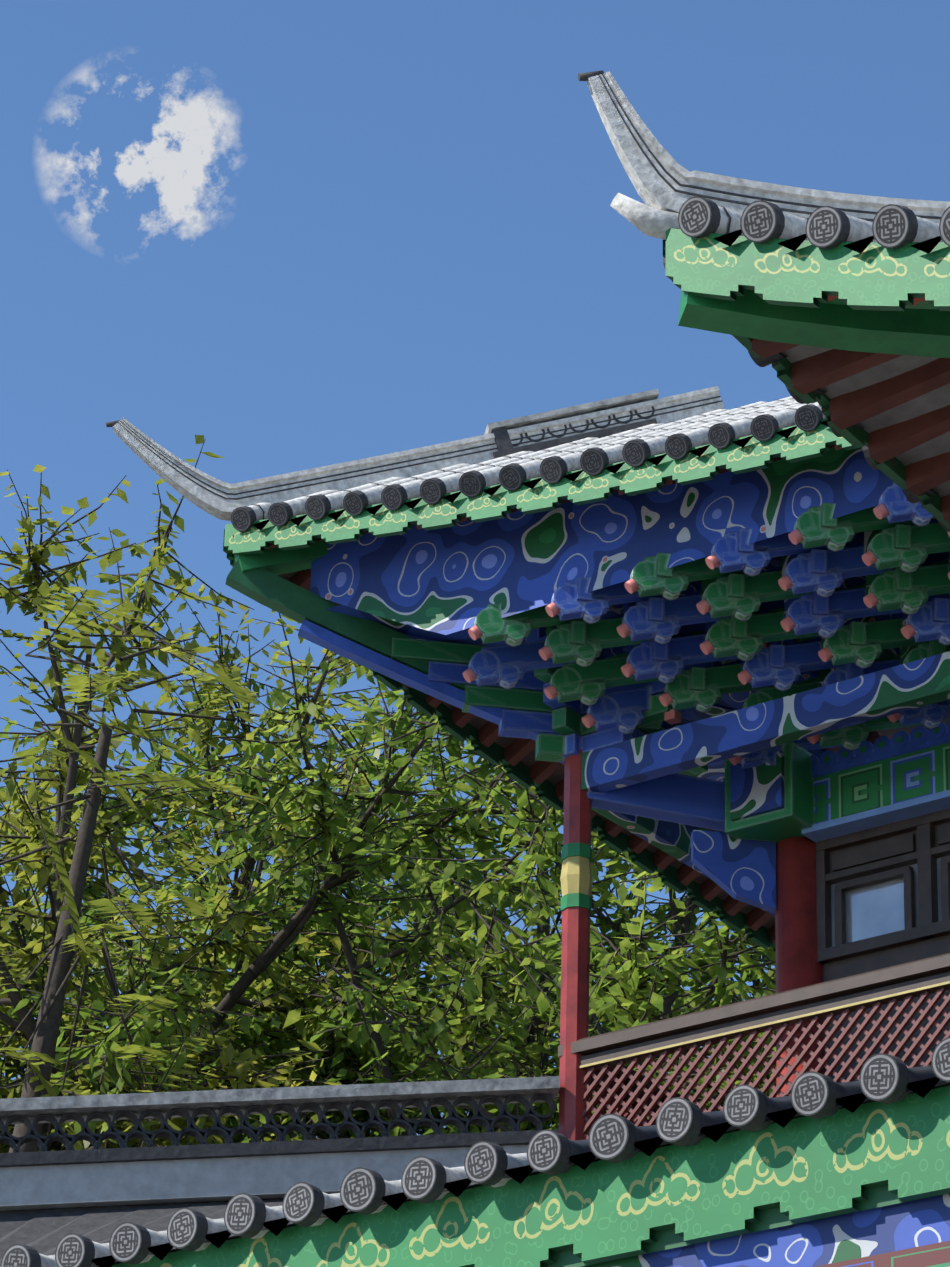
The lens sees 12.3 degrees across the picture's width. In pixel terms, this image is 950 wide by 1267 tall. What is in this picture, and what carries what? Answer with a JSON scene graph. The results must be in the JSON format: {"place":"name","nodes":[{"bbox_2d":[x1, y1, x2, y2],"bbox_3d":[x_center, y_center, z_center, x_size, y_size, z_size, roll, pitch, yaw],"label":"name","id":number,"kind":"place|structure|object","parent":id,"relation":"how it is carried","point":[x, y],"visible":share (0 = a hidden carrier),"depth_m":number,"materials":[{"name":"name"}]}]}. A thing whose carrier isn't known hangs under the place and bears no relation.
{"place":"outdoors","nodes":[
{"label":"outdoors","id":0,"kind":"place"},
{"bbox_2d":[0,586,265,1152],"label":"tree","id":1,"kind":"object","parent":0,"point":[77,682],"depth_m":29.40,"materials":[{"name":"green plant"}]},
{"bbox_2d":[0,591,420,1085],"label":"tree","id":2,"kind":"object","parent":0,"point":[227,656],"depth_m":42.04,"materials":[{"name":"green plant"}]},
{"bbox_2d":[0,1076,559,1265],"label":"roof ridge","id":3,"kind":"structure","parent":0,"point":[49,1200],"depth_m":20.78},
{"bbox_2d":[0,435,620,1152],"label":"tree","id":4,"kind":"object","parent":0,"point":[160,561],"depth_m":32.61,"materials":[{"name":"green plant"}]},
{"bbox_2d":[0,653,719,1148],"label":"tree","id":5,"kind":"object","parent":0,"point":[142,1037],"depth_m":34.22,"materials":[{"name":"green plant"}]},
{"bbox_2d":[0,659,732,1137],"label":"tree","id":6,"kind":"object","parent":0,"point":[168,809],"depth_m":42.57,"materials":[{"name":"green plant"}]},
{"bbox_2d":[0,613,765,1144],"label":"tree","id":7,"kind":"object","parent":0,"point":[320,789],"depth_m":33.44,"materials":[{"name":"green plant"}]},
{"bbox_2d":[0,754,775,1149],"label":"tree","id":8,"kind":"object","parent":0,"point":[624,944],"depth_m":29.91,"materials":[{"name":"green plant"}]},
{"bbox_2d":[73,743,769,1140],"bbox_3d":[-0.011,9.224,36.492,11.976,19.140,14.198,-17,-31,33],"label":"tree","id":9,"kind":"object","parent":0,"point":[553,835],"depth_m":32.15,"materials":[{"name":"green plant"}]},
{"bbox_2d":[0,0,949,1134],"label":"sky","id":10,"kind":"structure","parent":0,"point":[290,236],"materials":[{"name":"blue"}]},
{"bbox_2d":[275,932,775,1137],"bbox_3d":[4.746,8.649,31.770,12.328,16.268,13.923,-17,-31,33],"label":"tree","id":11,"kind":"object","parent":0,"point":[364,1114],"depth_m":34.09,"materials":[{"name":"green plant"}]},
{"bbox_2d":[111,1085,949,1266],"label":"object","id":12,"kind":"object","parent":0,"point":[866,1185],"visible":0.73,"depth_m":12.72,"materials":[{"name":"green paint"}]},
{"bbox_2d":[0,1037,949,1266],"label":"roof tiles","id":13,"kind":"object","parent":12,"relation":"on","point":[883,1078],"visible":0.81,"depth_m":13.13,"materials":[{"name":"grey ceramic"}]},
{"bbox_2d":[494,968,774,1116],"bbox_3d":[3.993,10.761,39.051,13.466,18.809,12.396,-17,-31,33],"label":"tree","id":14,"kind":"object","parent":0,"point":[769,973],"depth_m":37.97,"materials":[{"name":"green plant"}]},
{"bbox_2d":[559,749,824,1140],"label":"columns","id":15,"kind":"structure","parent":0,"point":[798,965],"depth_m":21.63,"materials":[{"name":"red wood"}]},
{"bbox_2d":[223,419,949,951],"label":"roof wood","id":16,"kind":"object","parent":15,"relation":"on","point":[289,551],"visible":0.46,"depth_m":21.98,"materials":[{"name":"green paint"}]},
{"bbox_2d":[106,386,829,531],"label":"roof tiles","id":17,"kind":"object","parent":16,"relation":"on","point":[473,467],"visible":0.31,"depth_m":22.21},
{"bbox_2d":[484,389,658,458],"bbox_3d":[0.509,-1.039,22.819,0.922,0.536,0.160,5,-26,-7],"label":"roof hip openwork","id":18,"kind":"object","parent":17,"relation":"on","point":[504,444],"visible":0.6,"depth_m":22.76,"materials":[{"name":"tile"}]},
{"bbox_2d":[225,447,949,916],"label":"roof brackets","id":19,"kind":"object","parent":15,"relation":"on","point":[729,655],"visible":0.77,"depth_m":21.46,"materials":[{"name":"blue wood"}]},
{"bbox_2d":[558,953,949,1138],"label":"railing","id":20,"kind":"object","parent":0,"point":[630,1091],"depth_m":20.66,"materials":[{"name":"red wood"}]},
{"bbox_2d":[663,228,949,528],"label":"gate upper roof wood","id":21,"kind":"object","parent":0,"point":[872,356],"visible":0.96,"depth_m":13.73,"materials":[{"name":"green wood"}]},
{"bbox_2d":[578,70,949,531],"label":"gate upper roof tiles","id":22,"kind":"object","parent":21,"relation":"on","point":[672,192],"visible":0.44,"depth_m":13.84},
{"bbox_2d":[816,808,949,1082],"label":"window","id":23,"kind":"structure","parent":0,"point":[882,896],"depth_m":21.53,"materials":[{"name":"black wood"}]},
{"label":"ground","id":24,"kind":"structure","parent":0,"visible":0},
{"bbox_2d":[819,296,936,308],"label":"gate body","id":25,"kind":"structure","parent":24,"relation":"on","point":[920,303],"depth_m":13.43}
]}

